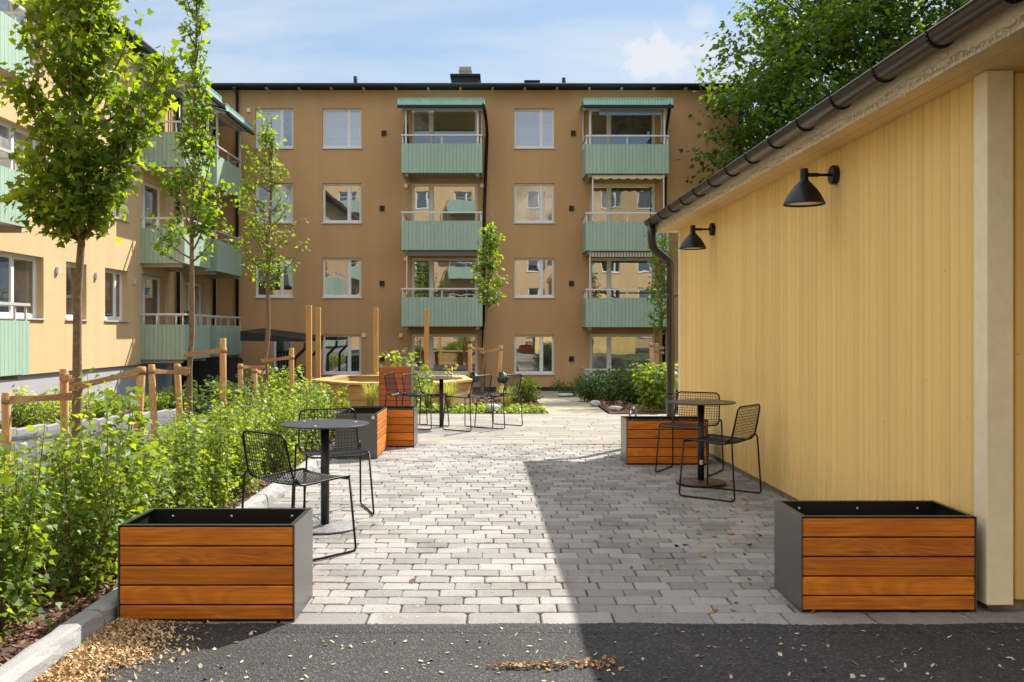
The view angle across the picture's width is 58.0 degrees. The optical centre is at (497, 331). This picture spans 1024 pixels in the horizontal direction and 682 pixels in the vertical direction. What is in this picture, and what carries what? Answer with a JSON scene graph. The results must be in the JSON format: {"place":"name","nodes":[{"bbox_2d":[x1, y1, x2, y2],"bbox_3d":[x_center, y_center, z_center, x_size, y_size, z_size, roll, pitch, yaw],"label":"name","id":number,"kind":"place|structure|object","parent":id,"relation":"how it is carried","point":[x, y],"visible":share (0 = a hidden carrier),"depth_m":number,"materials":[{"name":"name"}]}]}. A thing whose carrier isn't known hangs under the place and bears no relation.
{"place":"outdoors","nodes":[
{"label":"outdoors","id":0,"kind":"place"},
{"bbox_2d":[0,404,258,488],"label":"path","id":1,"kind":"structure","parent":0,"point":[19,439],"depth_m":14.16,"materials":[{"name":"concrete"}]},
{"bbox_2d":[240,328,323,378],"bbox_3d":[-6.938,1.087,30.000,2.052,2.418,2.800,0,0,0],"label":"entrance canopy","id":2,"kind":"object","parent":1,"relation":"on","point":[260,334],"visible":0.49,"depth_m":28.61,"materials":[{"name":"black metal"}]},
{"bbox_2d":[334,414,677,444],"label":"slab paving","id":3,"kind":"structure","parent":0,"point":[576,429],"depth_m":12.57,"materials":[{"name":"grey concrete"}]},
{"bbox_2d":[379,366,413,405],"bbox_3d":[-1.578,0.933,14.445,0.490,0.773,0.494,0,0,0],"label":"tall planter","id":4,"kind":"object","parent":3,"relation":"on","point":[398,372],"visible":0.59,"depth_m":14.20,"materials":[{"name":"brown wood"}]},
{"bbox_2d":[377,347,436,405],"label":"flowering shrub","id":5,"kind":"object","parent":3,"relation":"on","point":[408,364],"visible":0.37,"depth_m":15.04,"materials":[{"name":"green plant"}]},
{"bbox_2d":[442,375,492,431],"bbox_3d":[-0.401,0.954,12.574,0.502,0.744,0.518,0,0,35],"label":"wire chair","id":6,"kind":"object","parent":3,"relation":"on","point":[465,396],"visible":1,"depth_m":12.51,"materials":[{"name":"black metal"}]},
{"bbox_2d":[474,373,522,428],"bbox_3d":[0.019,0.954,12.895,0.502,0.744,0.518,0,0,30],"label":"wire chair","id":7,"kind":"object","parent":3,"relation":"on","point":[496,394],"visible":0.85,"depth_m":12.81,"materials":[{"name":"black metal"}]},
{"bbox_2d":[336,397,677,413],"bbox_3d":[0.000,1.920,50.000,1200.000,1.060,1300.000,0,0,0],"label":"ground","id":8,"kind":"structure","parent":0,"point":[607,412],"depth_m":16.84,"materials":[{"name":"grey concrete"}]},
{"bbox_2d":[0,610,104,681],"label":"kerb stone","id":9,"kind":"object","parent":8,"relation":"on","point":[35,659],"visible":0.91,"depth_m":3.70,"materials":[{"name":"stone"}]},
{"bbox_2d":[0,406,171,428],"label":"wall bed","id":10,"kind":"object","parent":8,"relation":"on","point":[82,419],"visible":0.08,"depth_m":19.55,"materials":[{"name":"soil"}]},
{"bbox_2d":[1,393,51,426],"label":"shrub","id":11,"kind":"object","parent":10,"relation":"on","point":[20,415],"visible":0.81,"depth_m":16.27,"materials":[{"name":"green plant"}]},
{"bbox_2d":[11,385,59,424],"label":"shrub","id":12,"kind":"object","parent":10,"relation":"on","point":[49,414],"visible":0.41,"depth_m":16.86,"materials":[{"name":"green plant"}]},
{"bbox_2d":[83,586,117,625],"bbox_3d":[-1.807,1.312,4.630,0.128,0.136,0.968,0,0,0],"label":"kerb stone","id":13,"kind":"object","parent":8,"relation":"on","point":[106,605],"visible":0.21,"depth_m":4.24,"materials":[{"name":"stone"}]},
{"bbox_2d":[0,0,254,419],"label":"apartment building","id":14,"kind":"structure","parent":8,"relation":"on","point":[135,297],"depth_m":24.35,"materials":[{"name":"yellow paint"}]},
{"bbox_2d":[0,120,35,174],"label":"window","id":15,"kind":"structure","parent":14,"relation":"in","point":[5,128],"depth_m":19.10,"materials":[{"name":"glass"}]},
{"bbox_2d":[0,252,45,319],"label":"window","id":16,"kind":"structure","parent":14,"relation":"in","point":[17,272],"depth_m":19.42,"materials":[{"name":"white paint"}]},
{"bbox_2d":[65,262,88,320],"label":"window","id":17,"kind":"structure","parent":14,"relation":"in","point":[70,267],"depth_m":21.78,"materials":[{"name":"white paint"}]},
{"bbox_2d":[104,269,129,321],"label":"window","id":18,"kind":"structure","parent":14,"relation":"in","point":[113,278],"depth_m":24.24,"materials":[{"name":"white paint"}]},
{"bbox_2d":[142,275,159,324],"bbox_3d":[-10.089,-0.595,26.610,0.062,2.050,1.780,0,0,0],"label":"balcony door","id":19,"kind":"structure","parent":14,"relation":"in","point":[150,284],"depth_m":26.86,"materials":[{"name":"white paint"}]},
{"bbox_2d":[142,181,159,227],"bbox_3d":[-10.089,-3.265,26.610,0.062,2.050,1.780,0,0,0],"label":"balcony door","id":20,"kind":"structure","parent":14,"relation":"in","point":[150,193],"depth_m":26.85,"materials":[{"name":"white paint"}]},
{"bbox_2d":[0,436,334,665],"bbox_3d":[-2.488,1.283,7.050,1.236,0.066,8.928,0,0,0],"label":"bark mulch","id":21,"kind":"object","parent":8,"relation":"on","point":[9,655],"visible":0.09,"depth_m":4.31,"materials":[{"name":"brown wood"}]},
{"bbox_2d":[0,433,20,641],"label":"hedge shrub","id":22,"kind":"object","parent":21,"relation":"on","point":[4,478],"visible":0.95,"depth_m":3.79,"materials":[{"name":"green plant"}]},
{"bbox_2d":[0,428,62,575],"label":"hedge shrub","id":23,"kind":"object","parent":21,"relation":"on","point":[43,500],"visible":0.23,"depth_m":4.96,"materials":[{"name":"green plant"}]},
{"bbox_2d":[0,417,73,635],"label":"hedge shrub","id":24,"kind":"object","parent":21,"relation":"on","point":[19,576],"visible":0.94,"depth_m":4.01,"materials":[{"name":"green plant"}]},
{"bbox_2d":[1,392,73,490],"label":"support stake","id":25,"kind":"object","parent":21,"relation":"on","point":[7,399],"visible":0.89,"depth_m":9.00,"materials":[{"name":"brown wood"}]},
{"bbox_2d":[17,428,106,558],"bbox_3d":[-2.451,0.945,5.289,0.456,0.808,0.420,0,0,34],"label":"hedge shrub","id":26,"kind":"object","parent":21,"relation":"on","point":[63,528],"visible":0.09,"depth_m":5.25,"materials":[{"name":"green plant"}]},
{"bbox_2d":[59,369,74,472],"bbox_3d":[-4.436,1.052,9.570,0.116,1.323,0.544,0,0,-39],"label":"support stake","id":27,"kind":"object","parent":21,"relation":"on","point":[66,379],"visible":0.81,"depth_m":9.71,"materials":[{"name":"brown wood"}]},
{"bbox_2d":[33,416,147,600],"bbox_3d":[-2.019,0.892,4.603,0.523,0.958,0.503,0,0,-32],"label":"hedge shrub","id":28,"kind":"object","parent":21,"relation":"on","point":[75,544],"visible":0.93,"depth_m":4.53,"materials":[{"name":"green plant"}]},
{"bbox_2d":[0,0,199,466],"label":"young maple","id":29,"kind":"object","parent":21,"relation":"on","point":[71,207],"visible":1,"depth_m":9.24,"materials":[{"name":"green plant"}]},
{"bbox_2d":[69,366,145,452],"bbox_3d":[-3.951,0.911,9.344,0.826,1.121,0.115,0,0,9],"label":"support stake","id":30,"kind":"object","parent":21,"relation":"on","point":[139,372],"visible":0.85,"depth_m":9.29,"materials":[{"name":"brown wood"}]},
{"bbox_2d":[47,367,170,593],"bbox_3d":[-2.117,0.790,4.864,0.653,1.196,0.628,0,0,16],"label":"hedge shrub","id":31,"kind":"object","parent":21,"relation":"on","point":[93,451],"visible":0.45,"depth_m":4.85,"materials":[{"name":"green plant"}]},
{"bbox_2d":[81,419,171,557],"bbox_3d":[-2.099,0.924,5.218,0.473,0.872,0.464,0,0,31],"label":"hedge shrub","id":32,"kind":"object","parent":21,"relation":"on","point":[145,432],"visible":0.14,"depth_m":5.20,"materials":[{"name":"green plant"}]},
{"bbox_2d":[112,452,188,514],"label":"hedge shrub","id":33,"kind":"object","parent":21,"relation":"on","point":[159,503],"visible":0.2,"depth_m":5.50,"materials":[{"name":"green plant"}]},
{"bbox_2d":[141,421,211,507],"bbox_3d":[-2.122,0.973,6.008,0.467,0.766,0.451,0,0,-44],"label":"hedge shrub","id":34,"kind":"object","parent":21,"relation":"on","point":[178,484],"visible":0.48,"depth_m":6.00,"materials":[{"name":"green plant"}]},
{"bbox_2d":[162,411,217,507],"bbox_3d":[-2.112,0.952,6.263,0.428,0.815,0.445,0,0,-20],"label":"hedge shrub","id":35,"kind":"object","parent":21,"relation":"on","point":[201,477],"visible":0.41,"depth_m":6.18,"materials":[{"name":"green plant"}]},
{"bbox_2d":[177,407,242,504],"bbox_3d":[-2.177,0.967,6.962,0.477,0.782,0.460,0,0,-31],"label":"hedge shrub","id":36,"kind":"object","parent":21,"relation":"on","point":[212,435],"visible":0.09,"depth_m":6.97,"materials":[{"name":"green plant"}]},
{"bbox_2d":[172,392,251,507],"bbox_3d":[-2.047,0.899,6.560,0.494,0.940,0.514,0,0,41],"label":"hedge shrub","id":37,"kind":"object","parent":21,"relation":"on","point":[219,478],"visible":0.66,"depth_m":6.58,"materials":[{"name":"green plant"}]},
{"bbox_2d":[201,379,260,458],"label":"hedge shrub","id":38,"kind":"object","parent":21,"relation":"on","point":[226,397],"visible":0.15,"depth_m":8.64,"materials":[{"name":"green plant"}]},
{"bbox_2d":[211,409,272,495],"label":"hedge shrub","id":39,"kind":"object","parent":21,"relation":"on","point":[242,468],"visible":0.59,"depth_m":7.29,"materials":[{"name":"green plant"}]},
{"bbox_2d":[252,395,305,472],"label":"hedge shrub","id":40,"kind":"object","parent":21,"relation":"on","point":[279,430],"visible":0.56,"depth_m":8.50,"materials":[{"name":"green plant"}]},
{"bbox_2d":[279,373,317,453],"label":"hedge shrub","id":41,"kind":"object","parent":21,"relation":"on","point":[299,398],"visible":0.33,"depth_m":9.75,"materials":[{"name":"green plant"}]},
{"bbox_2d":[292,384,325,450],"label":"hedge shrub","id":42,"kind":"object","parent":21,"relation":"on","point":[314,433],"visible":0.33,"depth_m":10.07,"materials":[{"name":"green plant"}]},
{"bbox_2d":[182,357,242,404],"bbox_3d":[-8.841,1.546,28.620,1.898,1.500,0.100,0,0,0],"label":"board fence","id":43,"kind":"object","parent":8,"relation":"on","point":[202,371],"visible":0.32,"depth_m":28.60,"materials":[{"name":"black wood"}]},
{"bbox_2d":[255,475,291,505],"bbox_3d":[-1.807,1.312,7.570,0.130,0.136,0.968,0,0,0],"label":"kerb stone","id":44,"kind":"object","parent":8,"relation":"on","point":[273,492],"visible":0.56,"depth_m":7.38,"materials":[{"name":"stone"}]},
{"bbox_2d":[207,67,749,391],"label":"apartment building","id":45,"kind":"structure","parent":8,"relation":"on","point":[572,187],"depth_m":32.60,"materials":[{"name":"paint"}]},
{"bbox_2d":[254,109,293,148],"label":"window","id":46,"kind":"structure","parent":45,"relation":"in","point":[286,115],"depth_m":32.72,"materials":[{"name":"glass"}]},
{"bbox_2d":[254,258,293,297],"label":"window","id":47,"kind":"structure","parent":45,"relation":"in","point":[285,290],"depth_m":32.72,"materials":[{"name":"glass"}]},
{"bbox_2d":[256,184,293,223],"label":"window","id":48,"kind":"structure","parent":45,"relation":"in","point":[288,188],"depth_m":32.72,"materials":[{"name":"glass"}]},
{"bbox_2d":[321,109,361,148],"bbox_3d":[-5.498,-7.161,32.653,1.427,1.427,0.195,0,0,0],"label":"window","id":49,"kind":"structure","parent":45,"relation":"in","point":[341,127],"depth_m":32.72,"materials":[{"name":"glass"}]},
{"bbox_2d":[321,184,361,223],"bbox_3d":[-5.498,-4.528,32.653,1.427,1.427,0.195,0,0,0],"label":"window","id":50,"kind":"structure","parent":45,"relation":"in","point":[341,202],"depth_m":32.72,"materials":[{"name":"clear glass"}]},
{"bbox_2d":[321,258,361,297],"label":"window","id":51,"kind":"structure","parent":45,"relation":"in","point":[341,276],"depth_m":32.72,"materials":[{"name":"glass"}]},
{"bbox_2d":[321,335,361,374],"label":"window","id":52,"kind":"structure","parent":45,"relation":"in","point":[341,353],"depth_m":32.72,"materials":[{"name":"white paint"}]},
{"bbox_2d":[411,111,476,143],"bbox_3d":[-1.881,-6.796,32.719,2.357,2.307,0.062,0,0,0],"label":"window","id":53,"kind":"structure","parent":45,"relation":"in","point":[422,122],"depth_m":32.72,"materials":[{"name":"clear glass"}]},
{"bbox_2d":[411,184,477,220],"bbox_3d":[-1.881,-4.100,32.719,2.357,2.282,0.062,0,0,0],"label":"balcony door","id":54,"kind":"structure","parent":45,"relation":"in","point":[424,197],"depth_m":32.72,"materials":[{"name":"white paint"}]},
{"bbox_2d":[411,258,477,296],"bbox_3d":[-1.881,-1.454,32.719,2.357,2.307,0.062,0,0,0],"label":"balcony door","id":55,"kind":"structure","parent":45,"relation":"in","point":[425,272],"depth_m":32.72,"materials":[{"name":"white paint"}]},
{"bbox_2d":[411,334,478,374],"bbox_3d":[-1.881,0.807,32.653,2.417,1.464,0.195,0,0,0],"label":"window","id":56,"kind":"structure","parent":45,"relation":"in","point":[444,349],"depth_m":32.72,"materials":[{"name":"clear glass"}]},
{"bbox_2d":[513,109,554,148],"bbox_3d":[1.285,-7.161,32.653,1.477,1.427,0.195,0,0,0],"label":"window","id":57,"kind":"structure","parent":45,"relation":"in","point":[533,128],"depth_m":32.72,"materials":[{"name":"glass"}]},
{"bbox_2d":[513,184,554,223],"bbox_3d":[1.285,-4.528,32.653,1.477,1.427,0.195,0,0,0],"label":"window","id":58,"kind":"structure","parent":45,"relation":"in","point":[533,203],"depth_m":32.72,"materials":[{"name":"glass"}]},
{"bbox_2d":[513,258,554,297],"bbox_3d":[1.285,-1.895,32.653,1.477,1.427,0.195,0,0,0],"label":"window","id":59,"kind":"structure","parent":45,"relation":"in","point":[533,277],"depth_m":32.72,"materials":[{"name":"glass"}]},
{"bbox_2d":[514,335,554,374],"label":"window","id":60,"kind":"structure","parent":45,"relation":"in","point":[533,354],"depth_m":32.72,"materials":[{"name":"white paint"}]},
{"bbox_2d":[590,184,654,221],"bbox_3d":[4.401,-4.100,32.719,2.332,2.282,0.062,0,0,0],"label":"balcony door","id":61,"kind":"structure","parent":45,"relation":"in","point":[606,197],"depth_m":32.72,"materials":[{"name":"white paint"}]},
{"bbox_2d":[590,258,654,297],"bbox_3d":[4.401,-1.454,32.719,2.332,2.307,0.062,0,0,0],"label":"balcony door","id":62,"kind":"structure","parent":45,"relation":"in","point":[606,273],"depth_m":32.72,"materials":[{"name":"white paint"}]},
{"bbox_2d":[590,334,654,373],"bbox_3d":[4.401,0.953,32.719,2.332,1.755,0.062,0,0,0],"label":"window","id":63,"kind":"structure","parent":45,"relation":"in","point":[605,349],"depth_m":32.72,"materials":[{"name":"clear glass"}]},
{"bbox_2d":[591,111,654,144],"bbox_3d":[4.401,-6.796,32.719,2.332,2.307,0.062,0,0,0],"label":"balcony door","id":64,"kind":"structure","parent":45,"relation":"in","point":[600,124],"depth_m":32.72,"materials":[{"name":"white paint"}]},
{"bbox_2d":[418,391,546,413],"bbox_3d":[-0.800,1.711,23.650,3.600,0.706,16.700,0,0,0],"label":"front bed","id":65,"kind":"object","parent":8,"relation":"on","point":[478,392],"visible":0.07,"depth_m":15.41,"materials":[{"name":"soil"}]},
{"bbox_2d":[312,375,472,406],"bbox_3d":[-2.155,1.276,19.050,3.309,0.624,3.300,0,0,0],"label":"pine bench","id":66,"kind":"object","parent":65,"relation":"on","point":[356,397],"visible":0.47,"depth_m":17.96,"materials":[{"name":"wood"}]},
{"bbox_2d":[417,402,546,413],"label":"ground cover","id":67,"kind":"object","parent":65,"relation":"on","point":[514,408],"visible":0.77,"depth_m":15.64,"materials":[{"name":"green plant"}]},
{"bbox_2d":[470,212,507,399],"bbox_3d":[-0.199,-0.625,22.460,0.951,4.592,0.862,0,0,0],"label":"young tree","id":68,"kind":"object","parent":65,"relation":"on","point":[489,263],"visible":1,"depth_m":22.46,"materials":[{"name":"green plant"}]},
{"bbox_2d":[510,375,542,403],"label":"shrub","id":69,"kind":"object","parent":65,"relation":"on","point":[526,392],"visible":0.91,"depth_m":19.88,"materials":[{"name":"green plant"}]},
{"bbox_2d":[457,392,677,412],"bbox_3d":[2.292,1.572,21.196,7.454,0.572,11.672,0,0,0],"label":"bark mulch","id":70,"kind":"object","parent":65,"relation":"on","point":[607,404],"visible":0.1,"depth_m":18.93,"materials":[{"name":"brown wood"}]},
{"bbox_2d":[571,373,607,401],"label":"dark shrub","id":71,"kind":"object","parent":70,"relation":"on","point":[587,395],"visible":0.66,"depth_m":21.42,"materials":[{"name":"green plant"}]},
{"bbox_2d":[577,361,647,401],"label":"dark shrub","id":72,"kind":"object","parent":70,"relation":"on","point":[610,396],"visible":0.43,"depth_m":20.42,"materials":[{"name":"green plant"}]},
{"bbox_2d":[606,365,661,405],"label":"dark shrub","id":73,"kind":"object","parent":70,"relation":"on","point":[627,389],"visible":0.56,"depth_m":18.41,"materials":[{"name":"green plant"}]},
{"bbox_2d":[628,359,677,413],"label":"bright shrub","id":74,"kind":"object","parent":70,"relation":"on","point":[656,393],"visible":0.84,"depth_m":15.74,"materials":[{"name":"green plant"}]},
{"bbox_2d":[642,231,677,386],"bbox_3d":[4.274,-0.507,24.037,0.993,4.481,0.967,0,0,-45],"label":"young tree","id":75,"kind":"object","parent":70,"relation":"on","point":[662,273],"visible":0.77,"depth_m":23.97,"materials":[{"name":"green plant"}]},
{"bbox_2d":[43,633,1023,681],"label":"asphalt yard","id":76,"kind":"structure","parent":8,"relation":"on","point":[962,657],"depth_m":3.78,"materials":[{"name":"grey asphalt"}]},
{"bbox_2d":[28,616,256,681],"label":"wood chips","id":77,"kind":"object","parent":76,"relation":"on","point":[96,648],"visible":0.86,"depth_m":3.82,"materials":[{"name":"beige wood"}]},
{"bbox_2d":[486,655,621,671],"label":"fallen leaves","id":78,"kind":"object","parent":76,"relation":"on","point":[549,663],"visible":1,"depth_m":3.67,"materials":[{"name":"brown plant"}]},
{"bbox_2d":[125,627,1023,681],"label":"fallen petals","id":79,"kind":"object","parent":76,"relation":"on","point":[642,658],"visible":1,"depth_m":3.76,"materials":[{"name":"beige plant"}]},
{"bbox_2d":[107,622,1023,632],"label":"curb","id":80,"kind":"structure","parent":8,"relation":"on","point":[639,627],"depth_m":4.14,"materials":[{"name":"grey concrete"}]},
{"bbox_2d":[279,445,866,623],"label":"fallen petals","id":81,"kind":"object","parent":8,"relation":"on","point":[507,547],"visible":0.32,"depth_m":5.43,"materials":[{"name":"beige plant"}]},
{"bbox_2d":[677,0,970,183],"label":"maple","id":82,"kind":"object","parent":8,"relation":"on","point":[774,95],"visible":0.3,"depth_m":28.02,"materials":[{"name":"green plant"}]},
{"bbox_2d":[644,0,1023,609],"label":"garden shed","id":83,"kind":"structure","parent":8,"relation":"on","point":[859,335],"depth_m":5.44,"materials":[{"name":"yellow paint"}]},
{"bbox_2d":[679,223,715,249],"bbox_3d":[2.062,-0.992,9.580,0.360,0.266,0.276,0,0,-1],"label":"wall lamp","id":84,"kind":"object","parent":83,"relation":"attached to","point":[692,240],"visible":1,"depth_m":9.53,"materials":[{"name":"black metal"}]},
{"bbox_2d":[783,165,839,206],"bbox_3d":[2.123,-0.996,6.280,0.360,0.266,0.276,0,0,-1],"label":"wall lamp","id":85,"kind":"object","parent":83,"relation":"attached to","point":[804,192],"visible":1,"depth_m":6.23,"materials":[{"name":"black metal"}]},
{"bbox_2d":[656,14,1023,231],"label":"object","id":86,"kind":"object","parent":83,"relation":"attached to","point":[853,117],"visible":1,"depth_m":5.30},
{"bbox_2d":[109,0,952,139],"label":"sky","id":87,"kind":"structure","parent":0,"point":[252,41],"materials":[{"name":"blue"}]},
{"bbox_2d":[532,391,606,413],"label":"path","id":88,"kind":"structure","parent":0,"point":[552,402],"depth_m":19.69,"materials":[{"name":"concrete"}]},
{"bbox_2d":[165,444,1023,624],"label":"brick paving","id":89,"kind":"structure","parent":0,"point":[724,576],"depth_m":5.75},
{"bbox_2d":[118,508,312,621],"bbox_3d":[-1.333,1.107,4.432,0.809,0.446,0.415,0,0,0],"label":"wooden planter","id":90,"kind":"object","parent":89,"relation":"on","point":[218,564],"visible":1,"depth_m":4.23,"materials":[{"name":"brown wood"}]},
{"bbox_2d":[241,430,356,560],"bbox_3d":[-1.207,0.955,5.562,0.518,0.744,0.502,0,0,41],"label":"wire chair","id":91,"kind":"object","parent":89,"relation":"on","point":[293,481],"visible":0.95,"depth_m":5.49,"materials":[{"name":"black metal"}]},
{"bbox_2d":[280,419,369,534],"bbox_3d":[-1.170,0.972,6.260,0.600,0.712,0.600,0,0,0],"label":"cafe table","id":92,"kind":"object","parent":89,"relation":"on","point":[324,525],"visible":0.85,"depth_m":6.23,"materials":[{"name":"metal"}]},
{"bbox_2d":[294,408,374,514],"bbox_3d":[-1.214,0.955,6.810,0.518,0.744,0.502,0,0,-20],"label":"wire chair","id":93,"kind":"object","parent":89,"relation":"on","point":[355,451],"visible":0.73,"depth_m":6.94,"materials":[{"name":"black metal"}]},
{"bbox_2d":[335,407,386,458],"bbox_3d":[-1.478,1.094,10.089,0.439,0.471,0.857,0,0,0],"label":"wooden planter","id":94,"kind":"object","parent":89,"relation":"on","point":[372,436],"visible":0.67,"depth_m":9.66,"materials":[{"name":"black"}]},
{"bbox_2d":[350,406,417,446],"bbox_3d":[-1.361,1.109,10.853,0.801,0.442,0.411,0,0,1],"label":"wooden planter","id":95,"kind":"object","parent":89,"relation":"on","point":[402,426],"visible":0.41,"depth_m":10.65,"materials":[{"name":"orange wood"}]},
{"bbox_2d":[621,416,707,464],"bbox_3d":[1.692,1.105,9.437,0.818,0.451,0.420,0,0,0],"label":"wooden planter","id":96,"kind":"object","parent":89,"relation":"on","point":[639,437],"visible":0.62,"depth_m":9.23,"materials":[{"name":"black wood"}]},
{"bbox_2d":[655,391,723,476],"bbox_3d":[1.825,0.955,8.779,0.518,0.744,0.502,0,0,30],"label":"wire chair","id":97,"kind":"object","parent":89,"relation":"on","point":[682,425],"visible":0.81,"depth_m":8.88,"materials":[{"name":"black metal"}]},
{"bbox_2d":[666,399,735,486],"bbox_3d":[1.771,0.962,8.060,0.600,0.712,0.600,0,0,0],"label":"cafe table","id":98,"kind":"object","parent":89,"relation":"on","point":[700,480],"visible":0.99,"depth_m":8.03,"materials":[{"name":"metal"}]},
{"bbox_2d":[679,404,761,501],"bbox_3d":[1.814,0.955,7.513,0.502,0.744,0.518,0,0,39],"label":"wire chair","id":99,"kind":"object","parent":89,"relation":"on","point":[731,440],"visible":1,"depth_m":7.47,"materials":[{"name":"black metal"}]},
{"bbox_2d":[774,500,976,612],"bbox_3d":[1.848,1.101,4.577,0.830,0.458,0.426,0,0,0],"label":"wooden planter","id":100,"kind":"object","parent":89,"relation":"on","point":[875,555],"visible":1,"depth_m":4.37,"materials":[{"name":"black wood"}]},
{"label":"bench bed","id":101,"kind":"structure","parent":0,"visible":0},
{"bbox_2d":[148,364,189,440],"bbox_3d":[-4.739,1.110,13.392,0.144,1.285,0.660,0,0,43],"label":"support stake","id":102,"kind":"object","parent":101,"relation":"on","point":[152,370],"visible":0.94,"depth_m":13.17,"materials":[{"name":"brown wood"}]},
{"bbox_2d":[149,0,233,417],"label":"young tree","id":103,"kind":"object","parent":101,"relation":"on","point":[195,144],"visible":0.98,"depth_m":13.56,"materials":[{"name":"green plant"}]},
{"bbox_2d":[184,338,226,411],"bbox_3d":[-4.290,0.828,13.547,0.667,1.469,0.115,0,0,11],"label":"support stake","id":104,"kind":"object","parent":101,"relation":"on","point":[222,350],"visible":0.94,"depth_m":13.46,"materials":[{"name":"brown wood"}]},
{"bbox_2d":[172,375,245,428],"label":"dark shrub","id":105,"kind":"object","parent":101,"relation":"on","point":[201,399],"visible":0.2,"depth_m":14.55,"materials":[{"name":"green plant"}]},
{"bbox_2d":[229,108,311,397],"bbox_3d":[-4.472,-1.310,18.076,1.586,6.139,1.212,0,0,-29],"label":"young tree","id":106,"kind":"object","parent":101,"relation":"on","point":[270,225],"visible":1,"depth_m":17.96,"materials":[{"name":"green plant"}]},
{"bbox_2d":[243,363,305,406],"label":"arching shrub","id":107,"kind":"object","parent":101,"relation":"on","point":[278,380],"visible":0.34,"depth_m":18.83,"materials":[{"name":"green plant"}]},
{"bbox_2d":[306,305,311,386],"bbox_3d":[-3.748,0.566,18.350,0.104,2.176,0.104,0,0,0],"label":"timber post","id":108,"kind":"object","parent":101,"relation":"on","point":[308,342],"visible":0.58,"depth_m":18.30,"materials":[{"name":"brown wood"}]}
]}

